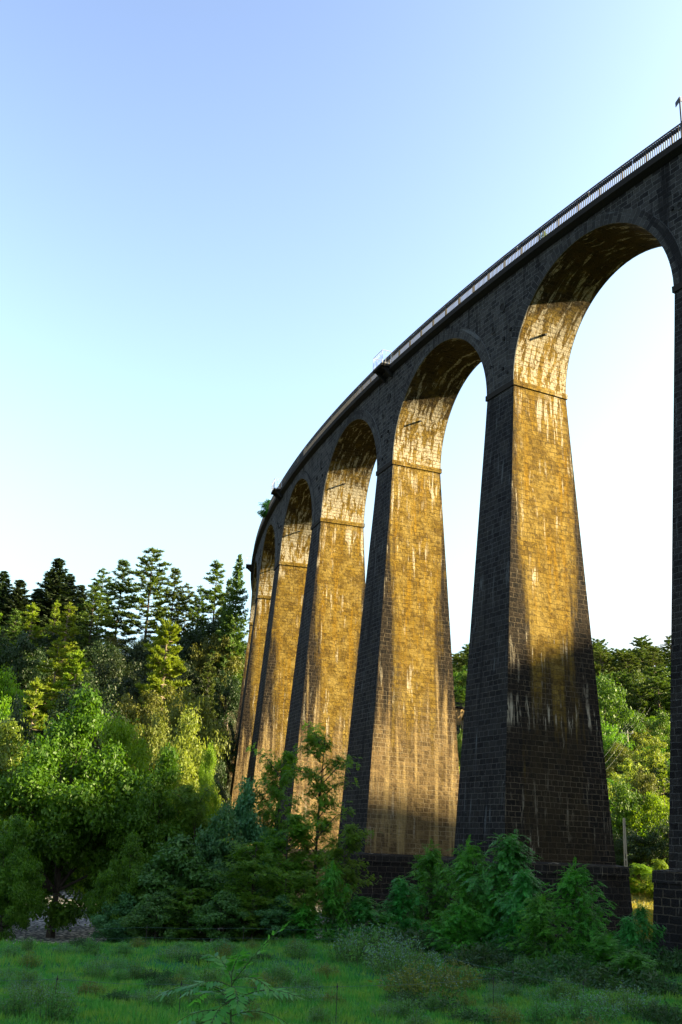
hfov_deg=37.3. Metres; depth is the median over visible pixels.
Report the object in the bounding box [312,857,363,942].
shrub
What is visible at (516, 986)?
weed tuft
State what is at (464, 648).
pine tree
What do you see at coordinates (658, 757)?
broadleaf tree
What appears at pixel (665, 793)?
broadleaf tree
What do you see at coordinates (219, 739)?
oak tree
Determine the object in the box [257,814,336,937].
broadleaf tree
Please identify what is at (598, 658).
pine tree
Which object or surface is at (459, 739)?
broadleaf tree
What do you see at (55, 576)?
fir tree
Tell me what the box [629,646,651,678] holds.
pine tree
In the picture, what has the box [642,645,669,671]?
pine tree
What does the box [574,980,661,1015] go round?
weed clump
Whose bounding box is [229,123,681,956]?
viaduct
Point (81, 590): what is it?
fir tree
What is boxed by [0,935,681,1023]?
meadow grass
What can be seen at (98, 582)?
pine tree
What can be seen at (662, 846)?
broadleaf tree
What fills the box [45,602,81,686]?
pine tree
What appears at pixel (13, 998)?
weed clump
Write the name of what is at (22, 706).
broadleaf tree
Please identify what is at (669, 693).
pine tree
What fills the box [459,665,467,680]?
pine tree
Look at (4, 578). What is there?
fir tree
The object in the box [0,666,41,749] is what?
broadleaf tree
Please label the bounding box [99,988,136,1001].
weed tuft
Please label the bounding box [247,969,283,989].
weed tuft
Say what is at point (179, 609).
pine tree
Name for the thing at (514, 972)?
wire fence
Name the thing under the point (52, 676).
broadleaf tree
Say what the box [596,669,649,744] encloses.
broadleaf tree
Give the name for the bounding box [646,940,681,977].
bramble
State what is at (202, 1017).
weed tuft
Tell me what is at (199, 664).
oak tree
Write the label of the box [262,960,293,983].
weed clump
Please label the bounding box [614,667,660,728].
broadleaf tree
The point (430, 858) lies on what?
shrub
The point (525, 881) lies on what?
shrub
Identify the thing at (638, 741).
broadleaf tree
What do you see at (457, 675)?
pine tree
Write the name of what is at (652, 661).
pine tree
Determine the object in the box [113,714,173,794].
oak tree
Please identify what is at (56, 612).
pine tree
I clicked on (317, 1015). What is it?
weed tuft
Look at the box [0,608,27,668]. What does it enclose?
pine tree
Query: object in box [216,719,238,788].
oak tree
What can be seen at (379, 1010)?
weed tuft
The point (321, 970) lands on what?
weed tuft
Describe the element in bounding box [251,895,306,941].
bush
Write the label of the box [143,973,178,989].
weed tuft
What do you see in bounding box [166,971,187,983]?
weed tuft
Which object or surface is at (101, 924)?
bush
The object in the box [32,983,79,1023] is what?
weed clump
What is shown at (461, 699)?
pine tree
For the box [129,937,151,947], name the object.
weed tuft
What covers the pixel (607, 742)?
broadleaf tree
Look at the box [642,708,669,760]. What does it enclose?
broadleaf tree
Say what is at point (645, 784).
oak tree
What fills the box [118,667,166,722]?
oak tree
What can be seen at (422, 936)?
bramble
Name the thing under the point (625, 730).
broadleaf tree
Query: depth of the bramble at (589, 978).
34.64 m
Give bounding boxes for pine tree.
[0,602,46,689]
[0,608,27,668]
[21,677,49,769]
[25,637,73,740]
[39,600,60,648]
[44,648,95,712]
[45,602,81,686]
[63,585,115,655]
[86,568,118,626]
[92,559,143,644]
[115,547,175,638]
[134,618,194,710]
[147,567,190,645]
[173,582,200,635]
[184,559,238,643]
[185,587,209,637]
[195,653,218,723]
[213,577,231,666]
[452,652,467,672]
[453,667,461,682]
[453,672,461,685]
[454,684,465,706]
[454,686,461,704]
[455,695,464,730]
[456,680,465,702]
[458,644,468,656]
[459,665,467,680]
[460,672,466,687]
[592,638,608,655]
[592,643,606,663]
[593,649,616,676]
[593,652,616,674]
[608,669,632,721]
[609,647,628,674]
[610,651,645,677]
[623,680,662,718]
[629,635,657,655]
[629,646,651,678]
[636,652,670,680]
[641,673,670,716]
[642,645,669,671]
[642,663,670,701]
[642,666,661,704]
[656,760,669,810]
[658,635,670,668]
[660,689,670,713]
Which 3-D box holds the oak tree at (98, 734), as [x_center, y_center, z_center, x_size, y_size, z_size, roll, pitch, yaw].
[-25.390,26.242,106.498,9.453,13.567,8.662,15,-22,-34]
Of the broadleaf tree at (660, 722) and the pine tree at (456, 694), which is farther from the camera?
the pine tree at (456, 694)
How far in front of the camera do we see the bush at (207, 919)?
45.80 m
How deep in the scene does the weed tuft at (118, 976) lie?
31.57 m
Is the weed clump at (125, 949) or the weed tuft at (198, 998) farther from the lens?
the weed clump at (125, 949)
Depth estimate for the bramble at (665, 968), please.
38.91 m
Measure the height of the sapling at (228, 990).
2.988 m
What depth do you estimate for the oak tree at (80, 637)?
155.45 m
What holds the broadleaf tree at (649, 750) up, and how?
on the ground at (82, 930)
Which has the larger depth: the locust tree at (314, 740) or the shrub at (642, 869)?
the shrub at (642, 869)
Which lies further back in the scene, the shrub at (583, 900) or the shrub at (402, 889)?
the shrub at (402, 889)
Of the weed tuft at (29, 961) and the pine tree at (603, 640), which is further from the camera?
the pine tree at (603, 640)
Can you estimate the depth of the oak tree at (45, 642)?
143.83 m
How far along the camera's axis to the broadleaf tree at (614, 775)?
148.86 m
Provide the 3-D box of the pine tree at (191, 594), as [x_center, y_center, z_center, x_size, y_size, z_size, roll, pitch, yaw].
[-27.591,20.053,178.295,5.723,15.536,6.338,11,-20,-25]
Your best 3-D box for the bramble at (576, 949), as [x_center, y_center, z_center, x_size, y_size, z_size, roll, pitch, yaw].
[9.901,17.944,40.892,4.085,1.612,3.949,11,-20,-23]
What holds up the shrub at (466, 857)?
on the ground at (82, 930)
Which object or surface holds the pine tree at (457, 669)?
on the ground at (82, 930)
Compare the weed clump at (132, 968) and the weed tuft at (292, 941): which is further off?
the weed tuft at (292, 941)
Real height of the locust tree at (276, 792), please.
10.970 m
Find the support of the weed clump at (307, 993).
on the ground at (82, 930)
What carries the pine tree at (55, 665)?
on the ground at (82, 930)
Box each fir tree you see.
[0,571,15,624]
[0,579,39,633]
[24,558,79,641]
[28,588,44,622]
[57,574,89,628]
[75,585,93,632]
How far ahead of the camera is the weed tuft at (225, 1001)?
27.98 m
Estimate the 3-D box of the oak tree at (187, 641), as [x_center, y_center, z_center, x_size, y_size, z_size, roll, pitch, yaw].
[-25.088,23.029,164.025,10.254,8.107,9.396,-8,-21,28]
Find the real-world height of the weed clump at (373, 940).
1.966 m
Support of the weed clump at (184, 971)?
on the ground at (82, 930)
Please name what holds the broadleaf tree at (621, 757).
on the ground at (82, 930)
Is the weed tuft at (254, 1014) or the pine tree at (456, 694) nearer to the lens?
the weed tuft at (254, 1014)
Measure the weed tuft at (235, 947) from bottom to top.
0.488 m
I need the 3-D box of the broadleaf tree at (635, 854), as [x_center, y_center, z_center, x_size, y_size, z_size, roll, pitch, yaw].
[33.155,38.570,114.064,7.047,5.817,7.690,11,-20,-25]
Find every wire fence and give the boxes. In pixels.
[2,975,493,1022]
[25,927,339,942]
[444,954,583,994]
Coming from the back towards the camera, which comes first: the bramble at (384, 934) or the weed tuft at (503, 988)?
the bramble at (384, 934)
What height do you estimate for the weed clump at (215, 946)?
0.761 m
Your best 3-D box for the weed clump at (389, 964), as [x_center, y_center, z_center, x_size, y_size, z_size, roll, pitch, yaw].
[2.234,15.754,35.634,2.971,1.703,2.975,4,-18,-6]
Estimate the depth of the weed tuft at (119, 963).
34.42 m
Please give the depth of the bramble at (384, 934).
43.22 m
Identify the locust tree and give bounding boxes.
[234,742,321,929]
[273,869,329,938]
[281,720,361,936]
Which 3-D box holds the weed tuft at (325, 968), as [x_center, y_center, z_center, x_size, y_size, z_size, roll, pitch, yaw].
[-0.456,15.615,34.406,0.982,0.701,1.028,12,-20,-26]
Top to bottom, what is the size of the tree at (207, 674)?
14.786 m
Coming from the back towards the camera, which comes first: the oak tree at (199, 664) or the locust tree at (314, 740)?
the oak tree at (199, 664)
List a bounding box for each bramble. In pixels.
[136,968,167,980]
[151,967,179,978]
[350,927,417,950]
[372,925,466,954]
[402,993,472,1014]
[438,937,519,970]
[444,1006,496,1023]
[473,961,553,989]
[481,933,556,963]
[523,947,601,980]
[548,936,619,964]
[563,958,649,992]
[596,939,681,977]
[603,966,681,998]
[622,998,681,1023]
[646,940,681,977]
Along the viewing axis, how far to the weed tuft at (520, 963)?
37.91 m
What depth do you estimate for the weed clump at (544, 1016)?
27.33 m
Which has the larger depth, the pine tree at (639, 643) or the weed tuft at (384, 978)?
the pine tree at (639, 643)
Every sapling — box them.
[150,921,304,1023]
[609,914,653,957]
[619,901,666,955]
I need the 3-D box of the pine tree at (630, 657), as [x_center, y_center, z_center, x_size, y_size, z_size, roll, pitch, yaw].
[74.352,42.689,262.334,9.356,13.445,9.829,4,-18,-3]
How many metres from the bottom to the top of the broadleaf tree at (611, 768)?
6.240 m
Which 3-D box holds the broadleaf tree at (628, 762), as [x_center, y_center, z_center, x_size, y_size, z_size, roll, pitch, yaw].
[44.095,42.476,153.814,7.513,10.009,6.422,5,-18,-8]
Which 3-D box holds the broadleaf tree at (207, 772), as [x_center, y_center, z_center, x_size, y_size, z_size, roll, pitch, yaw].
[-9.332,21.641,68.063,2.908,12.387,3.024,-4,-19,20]
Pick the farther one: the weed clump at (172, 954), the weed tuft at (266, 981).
the weed clump at (172, 954)
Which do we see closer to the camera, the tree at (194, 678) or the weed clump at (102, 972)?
the weed clump at (102, 972)
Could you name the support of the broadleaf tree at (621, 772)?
on the ground at (82, 930)
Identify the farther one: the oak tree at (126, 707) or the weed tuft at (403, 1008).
the oak tree at (126, 707)
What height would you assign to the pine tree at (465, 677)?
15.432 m
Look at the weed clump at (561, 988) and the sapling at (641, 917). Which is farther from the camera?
the sapling at (641, 917)
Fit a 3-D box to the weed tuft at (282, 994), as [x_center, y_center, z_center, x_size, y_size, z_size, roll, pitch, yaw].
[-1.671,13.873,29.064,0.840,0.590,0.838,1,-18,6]
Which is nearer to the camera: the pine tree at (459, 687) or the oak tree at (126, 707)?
the oak tree at (126, 707)
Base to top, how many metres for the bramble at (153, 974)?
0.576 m
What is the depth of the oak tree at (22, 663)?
134.02 m
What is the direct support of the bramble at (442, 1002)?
on the ground at (82, 930)
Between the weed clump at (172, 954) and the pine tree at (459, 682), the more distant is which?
the pine tree at (459, 682)
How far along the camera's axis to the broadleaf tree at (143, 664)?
145.30 m
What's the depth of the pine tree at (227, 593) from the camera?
163.45 m
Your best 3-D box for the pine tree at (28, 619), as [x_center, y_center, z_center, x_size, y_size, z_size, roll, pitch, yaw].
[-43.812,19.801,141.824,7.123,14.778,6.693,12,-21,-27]
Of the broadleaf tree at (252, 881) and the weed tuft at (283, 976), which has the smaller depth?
the weed tuft at (283, 976)
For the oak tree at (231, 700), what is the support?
on the ground at (82, 930)
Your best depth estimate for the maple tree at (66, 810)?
55.58 m
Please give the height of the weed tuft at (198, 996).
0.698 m
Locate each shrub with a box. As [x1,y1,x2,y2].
[257,499,269,517]
[308,821,380,930]
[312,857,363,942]
[350,915,406,934]
[375,875,438,939]
[393,838,473,940]
[421,898,490,955]
[430,834,504,947]
[453,829,566,946]
[486,864,559,953]
[497,892,590,967]
[540,857,617,961]
[576,933,641,975]
[592,949,667,992]
[629,863,651,893]
[637,858,668,897]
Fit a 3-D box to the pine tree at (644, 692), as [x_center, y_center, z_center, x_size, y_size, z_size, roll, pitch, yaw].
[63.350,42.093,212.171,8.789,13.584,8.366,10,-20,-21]
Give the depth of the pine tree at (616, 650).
273.63 m
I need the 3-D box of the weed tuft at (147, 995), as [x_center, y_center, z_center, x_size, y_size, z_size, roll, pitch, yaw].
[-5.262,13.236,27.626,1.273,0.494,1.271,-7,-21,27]
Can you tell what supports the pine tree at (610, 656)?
on the ground at (82, 930)
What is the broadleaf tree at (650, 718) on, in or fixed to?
on the ground at (82, 930)
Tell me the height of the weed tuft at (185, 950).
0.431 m
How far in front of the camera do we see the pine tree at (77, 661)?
123.09 m
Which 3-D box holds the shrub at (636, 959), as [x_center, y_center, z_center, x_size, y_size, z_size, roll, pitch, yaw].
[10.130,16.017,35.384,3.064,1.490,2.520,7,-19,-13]
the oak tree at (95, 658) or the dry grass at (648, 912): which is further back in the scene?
the oak tree at (95, 658)
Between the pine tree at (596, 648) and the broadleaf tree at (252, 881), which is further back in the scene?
the pine tree at (596, 648)
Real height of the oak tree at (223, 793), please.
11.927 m
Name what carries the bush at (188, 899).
on the ground at (82, 930)
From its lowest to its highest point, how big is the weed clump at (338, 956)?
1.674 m
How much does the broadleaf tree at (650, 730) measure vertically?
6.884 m
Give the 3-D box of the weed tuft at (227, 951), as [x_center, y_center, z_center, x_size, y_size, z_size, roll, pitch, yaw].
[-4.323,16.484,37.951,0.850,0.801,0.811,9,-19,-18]
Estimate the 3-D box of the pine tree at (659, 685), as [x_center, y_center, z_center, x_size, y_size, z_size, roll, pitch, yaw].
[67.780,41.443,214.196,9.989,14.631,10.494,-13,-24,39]
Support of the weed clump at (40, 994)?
on the ground at (82, 930)
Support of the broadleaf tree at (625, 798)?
on the ground at (82, 930)
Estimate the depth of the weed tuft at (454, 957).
39.04 m
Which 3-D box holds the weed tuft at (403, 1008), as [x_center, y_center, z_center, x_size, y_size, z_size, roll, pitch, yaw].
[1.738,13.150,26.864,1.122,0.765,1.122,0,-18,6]
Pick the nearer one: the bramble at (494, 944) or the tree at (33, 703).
the bramble at (494, 944)
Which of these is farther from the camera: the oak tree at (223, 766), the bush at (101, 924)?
the oak tree at (223, 766)
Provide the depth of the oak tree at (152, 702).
116.99 m
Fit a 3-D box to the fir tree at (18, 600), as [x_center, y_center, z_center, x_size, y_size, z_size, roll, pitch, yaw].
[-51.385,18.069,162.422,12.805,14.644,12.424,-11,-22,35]
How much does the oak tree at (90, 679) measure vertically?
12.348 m
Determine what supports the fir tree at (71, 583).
on the ground at (82, 930)
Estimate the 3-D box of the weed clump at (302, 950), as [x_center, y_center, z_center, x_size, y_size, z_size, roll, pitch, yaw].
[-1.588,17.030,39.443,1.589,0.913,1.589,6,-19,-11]
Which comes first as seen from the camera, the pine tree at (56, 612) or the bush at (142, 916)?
the bush at (142, 916)
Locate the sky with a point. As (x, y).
(217, 217)
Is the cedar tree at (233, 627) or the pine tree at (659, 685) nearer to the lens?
the cedar tree at (233, 627)
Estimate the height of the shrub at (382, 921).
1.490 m
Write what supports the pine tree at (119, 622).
on the ground at (82, 930)
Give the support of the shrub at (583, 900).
on the ground at (82, 930)
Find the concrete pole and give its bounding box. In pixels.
[623,818,627,866]
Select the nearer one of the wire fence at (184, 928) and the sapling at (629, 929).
the sapling at (629, 929)
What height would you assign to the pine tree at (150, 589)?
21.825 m
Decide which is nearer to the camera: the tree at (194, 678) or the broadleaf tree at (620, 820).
the broadleaf tree at (620, 820)
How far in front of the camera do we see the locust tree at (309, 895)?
46.43 m
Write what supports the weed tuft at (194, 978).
on the ground at (82, 930)
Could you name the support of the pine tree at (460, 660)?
on the ground at (82, 930)
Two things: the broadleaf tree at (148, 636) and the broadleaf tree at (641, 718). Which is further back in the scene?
the broadleaf tree at (641, 718)
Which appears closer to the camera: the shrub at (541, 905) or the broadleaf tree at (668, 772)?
the shrub at (541, 905)
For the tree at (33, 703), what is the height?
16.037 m
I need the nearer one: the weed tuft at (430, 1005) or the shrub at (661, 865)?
the weed tuft at (430, 1005)
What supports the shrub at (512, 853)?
on the ground at (82, 930)
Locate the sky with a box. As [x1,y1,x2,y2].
[0,0,681,667]
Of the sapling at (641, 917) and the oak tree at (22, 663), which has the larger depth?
the oak tree at (22, 663)
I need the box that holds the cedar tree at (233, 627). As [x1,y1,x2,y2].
[210,554,249,728]
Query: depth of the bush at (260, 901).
46.17 m
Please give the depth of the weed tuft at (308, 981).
31.95 m
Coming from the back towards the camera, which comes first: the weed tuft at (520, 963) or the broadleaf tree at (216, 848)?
the broadleaf tree at (216, 848)
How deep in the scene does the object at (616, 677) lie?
222.57 m
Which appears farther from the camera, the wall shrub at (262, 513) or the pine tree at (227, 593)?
the pine tree at (227, 593)
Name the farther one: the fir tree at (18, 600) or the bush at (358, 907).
the fir tree at (18, 600)
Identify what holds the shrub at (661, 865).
on the ground at (82, 930)
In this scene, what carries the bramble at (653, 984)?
on the ground at (82, 930)
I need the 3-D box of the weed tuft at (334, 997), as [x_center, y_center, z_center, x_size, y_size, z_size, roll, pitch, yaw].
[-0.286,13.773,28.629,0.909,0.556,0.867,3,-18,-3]
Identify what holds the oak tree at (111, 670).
on the ground at (82, 930)
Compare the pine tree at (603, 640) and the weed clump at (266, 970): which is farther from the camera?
the pine tree at (603, 640)
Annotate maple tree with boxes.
[0,682,159,937]
[66,712,181,925]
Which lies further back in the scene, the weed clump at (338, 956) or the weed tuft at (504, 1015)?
the weed clump at (338, 956)
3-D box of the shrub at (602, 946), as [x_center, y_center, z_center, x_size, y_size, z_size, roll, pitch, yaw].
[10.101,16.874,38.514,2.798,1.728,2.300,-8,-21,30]
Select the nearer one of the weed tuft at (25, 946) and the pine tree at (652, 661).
the weed tuft at (25, 946)
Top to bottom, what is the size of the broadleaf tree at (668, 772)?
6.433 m
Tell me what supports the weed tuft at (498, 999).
on the ground at (82, 930)
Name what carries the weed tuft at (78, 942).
on the ground at (82, 930)
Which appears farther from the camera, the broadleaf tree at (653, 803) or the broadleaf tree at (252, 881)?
the broadleaf tree at (653, 803)
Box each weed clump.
[0,984,36,1017]
[3,974,75,1007]
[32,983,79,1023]
[81,952,113,979]
[109,942,134,956]
[124,958,148,980]
[155,945,193,961]
[174,963,196,980]
[203,936,234,954]
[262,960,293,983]
[282,938,317,959]
[282,984,326,1004]
[323,926,371,962]
[328,919,415,969]
[363,934,444,979]
[367,960,468,1001]
[426,954,485,991]
[521,994,558,1023]
[538,971,584,1004]
[546,989,624,1023]
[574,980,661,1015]
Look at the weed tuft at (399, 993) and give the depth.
30.00 m
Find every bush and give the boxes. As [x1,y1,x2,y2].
[86,892,157,943]
[119,891,191,942]
[160,885,212,942]
[185,890,253,942]
[221,894,278,942]
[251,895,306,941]
[284,901,331,944]
[319,894,397,938]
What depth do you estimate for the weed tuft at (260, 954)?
38.41 m
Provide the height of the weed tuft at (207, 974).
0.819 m
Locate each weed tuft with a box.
[0,943,25,958]
[10,964,40,986]
[15,949,43,968]
[21,936,36,951]
[67,937,99,947]
[71,978,108,995]
[77,935,101,955]
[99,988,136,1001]
[108,955,127,971]
[108,967,129,982]
[122,987,164,1004]
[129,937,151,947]
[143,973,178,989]
[158,982,175,1007]
[164,946,197,956]
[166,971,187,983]
[171,940,193,950]
[174,978,203,999]
[177,973,203,985]
[179,951,200,962]
[186,986,210,1003]
[189,992,208,1007]
[191,965,221,985]
[193,952,212,964]
[193,1011,213,1023]
[211,991,255,1006]
[214,942,236,959]
[228,943,242,952]
[241,1000,262,1022]
[244,938,260,949]
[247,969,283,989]
[254,953,275,959]
[269,963,294,985]
[270,985,295,1003]
[286,934,299,948]
[290,972,322,990]
[305,1004,336,1023]
[309,965,339,974]
[313,962,338,978]
[315,989,346,1005]
[369,1000,407,1019]
[379,972,407,984]
[379,990,422,1001]
[388,991,427,1019]
[420,988,442,1013]
[445,951,468,965]
[482,985,507,1004]
[483,1001,523,1023]
[486,978,526,996]
[487,1002,503,1009]
[507,983,522,997]
[510,952,537,971]
[571,1001,586,1021]
[572,1011,607,1023]
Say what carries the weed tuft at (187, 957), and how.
on the ground at (82, 930)
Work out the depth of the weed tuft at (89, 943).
38.00 m
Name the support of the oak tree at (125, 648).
on the ground at (82, 930)
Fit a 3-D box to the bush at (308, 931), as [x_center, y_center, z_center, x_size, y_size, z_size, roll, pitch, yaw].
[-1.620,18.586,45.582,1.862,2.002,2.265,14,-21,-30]
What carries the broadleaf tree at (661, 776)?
on the ground at (82, 930)
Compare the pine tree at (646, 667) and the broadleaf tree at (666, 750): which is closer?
the broadleaf tree at (666, 750)
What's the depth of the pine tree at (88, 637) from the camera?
152.25 m
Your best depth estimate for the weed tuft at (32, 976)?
29.20 m
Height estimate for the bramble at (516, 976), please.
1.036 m
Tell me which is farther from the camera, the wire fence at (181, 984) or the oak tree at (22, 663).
the oak tree at (22, 663)
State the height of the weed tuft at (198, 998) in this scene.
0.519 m
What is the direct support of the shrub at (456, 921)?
on the ground at (82, 930)
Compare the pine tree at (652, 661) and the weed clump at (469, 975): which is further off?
the pine tree at (652, 661)
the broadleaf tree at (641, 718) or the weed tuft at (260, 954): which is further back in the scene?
the broadleaf tree at (641, 718)
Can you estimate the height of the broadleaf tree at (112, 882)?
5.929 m
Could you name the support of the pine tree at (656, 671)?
on the ground at (82, 930)
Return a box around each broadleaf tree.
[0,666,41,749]
[0,691,39,773]
[0,718,59,825]
[0,812,47,940]
[1,688,34,724]
[24,675,68,716]
[82,830,163,941]
[89,742,209,901]
[100,635,129,657]
[120,655,150,677]
[125,834,235,941]
[138,634,164,648]
[153,780,232,940]
[154,703,228,834]
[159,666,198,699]
[161,646,188,678]
[182,801,265,942]
[189,740,222,826]
[207,837,293,940]
[208,775,285,926]
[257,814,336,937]
[457,726,462,768]
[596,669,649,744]
[601,720,634,766]
[604,741,640,781]
[606,763,615,780]
[607,772,632,814]
[608,774,652,862]
[613,807,666,863]
[613,828,667,876]
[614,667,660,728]
[616,710,652,732]
[617,724,642,746]
[617,758,658,793]
[617,759,648,777]
[618,790,668,868]
[621,731,654,758]
[631,736,669,774]
[635,745,669,767]
[640,716,669,729]
[640,720,668,736]
[640,775,669,803]
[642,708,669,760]
[642,735,669,760]
[643,817,668,868]
[651,759,669,778]
[664,767,669,780]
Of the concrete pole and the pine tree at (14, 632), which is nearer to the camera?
the concrete pole
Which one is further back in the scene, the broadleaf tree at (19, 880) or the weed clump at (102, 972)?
the broadleaf tree at (19, 880)
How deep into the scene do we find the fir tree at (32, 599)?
169.31 m
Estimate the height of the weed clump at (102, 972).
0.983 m
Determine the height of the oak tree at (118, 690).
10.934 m
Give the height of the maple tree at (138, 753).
13.534 m
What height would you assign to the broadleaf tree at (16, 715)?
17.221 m
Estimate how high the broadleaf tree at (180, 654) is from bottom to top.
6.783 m
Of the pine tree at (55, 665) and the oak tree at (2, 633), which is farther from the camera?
the oak tree at (2, 633)
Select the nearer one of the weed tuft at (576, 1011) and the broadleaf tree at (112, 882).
the weed tuft at (576, 1011)
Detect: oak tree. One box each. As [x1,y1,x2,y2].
[0,625,23,662]
[0,628,53,702]
[29,624,73,674]
[44,669,119,751]
[63,624,102,649]
[64,698,131,790]
[72,638,125,686]
[89,649,144,700]
[92,691,158,751]
[95,676,138,717]
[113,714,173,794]
[114,639,148,660]
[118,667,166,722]
[123,637,165,684]
[127,682,185,744]
[143,686,234,783]
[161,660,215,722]
[162,630,212,663]
[185,633,244,710]
[188,616,243,670]
[191,724,226,787]
[209,669,241,727]
[211,765,235,831]
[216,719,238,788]
[623,766,663,813]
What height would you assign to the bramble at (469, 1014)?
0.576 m
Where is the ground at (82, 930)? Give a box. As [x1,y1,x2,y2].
[0,674,681,1023]
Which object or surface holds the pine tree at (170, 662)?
on the ground at (82, 930)
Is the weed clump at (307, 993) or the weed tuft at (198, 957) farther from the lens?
the weed tuft at (198, 957)
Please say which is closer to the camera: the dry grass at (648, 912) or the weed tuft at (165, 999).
the weed tuft at (165, 999)
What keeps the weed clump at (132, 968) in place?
on the ground at (82, 930)
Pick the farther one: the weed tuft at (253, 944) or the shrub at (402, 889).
the shrub at (402, 889)
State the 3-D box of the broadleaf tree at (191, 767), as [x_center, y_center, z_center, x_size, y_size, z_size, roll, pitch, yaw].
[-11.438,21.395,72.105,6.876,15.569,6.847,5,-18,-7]
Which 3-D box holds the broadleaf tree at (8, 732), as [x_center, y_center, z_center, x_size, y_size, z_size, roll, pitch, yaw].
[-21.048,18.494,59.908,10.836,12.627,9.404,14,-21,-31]
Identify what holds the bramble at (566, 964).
on the ground at (82, 930)
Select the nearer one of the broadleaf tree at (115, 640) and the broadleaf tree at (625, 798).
the broadleaf tree at (625, 798)
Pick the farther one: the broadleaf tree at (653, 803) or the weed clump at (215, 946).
the broadleaf tree at (653, 803)
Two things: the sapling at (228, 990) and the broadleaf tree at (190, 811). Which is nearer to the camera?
the sapling at (228, 990)
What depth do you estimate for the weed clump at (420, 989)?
31.34 m
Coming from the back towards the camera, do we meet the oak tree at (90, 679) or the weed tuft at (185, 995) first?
the oak tree at (90, 679)
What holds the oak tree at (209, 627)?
on the ground at (82, 930)
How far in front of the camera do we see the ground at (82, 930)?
40.14 m
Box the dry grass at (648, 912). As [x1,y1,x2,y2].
[630,880,652,938]
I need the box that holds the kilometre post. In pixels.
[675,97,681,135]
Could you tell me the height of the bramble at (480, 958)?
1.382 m
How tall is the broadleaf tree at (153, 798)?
11.037 m
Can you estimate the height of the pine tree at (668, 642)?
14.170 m
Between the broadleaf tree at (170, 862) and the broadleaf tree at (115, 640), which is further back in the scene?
the broadleaf tree at (115, 640)
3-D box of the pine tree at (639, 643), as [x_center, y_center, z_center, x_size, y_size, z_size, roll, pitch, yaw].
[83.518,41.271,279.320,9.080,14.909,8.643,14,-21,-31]
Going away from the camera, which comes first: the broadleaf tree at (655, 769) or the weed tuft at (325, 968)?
the weed tuft at (325, 968)
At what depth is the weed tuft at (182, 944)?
40.13 m
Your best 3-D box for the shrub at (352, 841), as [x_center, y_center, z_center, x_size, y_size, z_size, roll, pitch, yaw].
[0.204,18.010,49.112,3.579,5.854,3.172,11,-20,-23]
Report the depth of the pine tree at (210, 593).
174.04 m
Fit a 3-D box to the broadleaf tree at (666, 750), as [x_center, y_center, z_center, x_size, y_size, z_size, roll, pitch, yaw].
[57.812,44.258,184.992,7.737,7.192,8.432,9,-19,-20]
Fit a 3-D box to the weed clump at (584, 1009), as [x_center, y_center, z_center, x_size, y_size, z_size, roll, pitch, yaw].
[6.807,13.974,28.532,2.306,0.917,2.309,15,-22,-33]
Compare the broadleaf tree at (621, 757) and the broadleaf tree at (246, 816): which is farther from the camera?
the broadleaf tree at (621, 757)
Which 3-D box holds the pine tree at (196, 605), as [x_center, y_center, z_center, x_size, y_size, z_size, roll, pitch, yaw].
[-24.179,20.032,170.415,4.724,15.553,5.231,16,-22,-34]
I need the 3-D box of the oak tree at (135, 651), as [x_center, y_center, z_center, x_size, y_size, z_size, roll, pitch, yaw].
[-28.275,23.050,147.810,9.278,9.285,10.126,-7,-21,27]
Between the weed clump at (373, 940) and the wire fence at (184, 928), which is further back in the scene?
the wire fence at (184, 928)
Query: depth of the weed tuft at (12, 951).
36.08 m
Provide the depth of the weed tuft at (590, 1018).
26.04 m
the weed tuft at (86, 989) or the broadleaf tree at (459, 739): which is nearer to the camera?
the weed tuft at (86, 989)
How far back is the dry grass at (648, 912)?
102.13 m

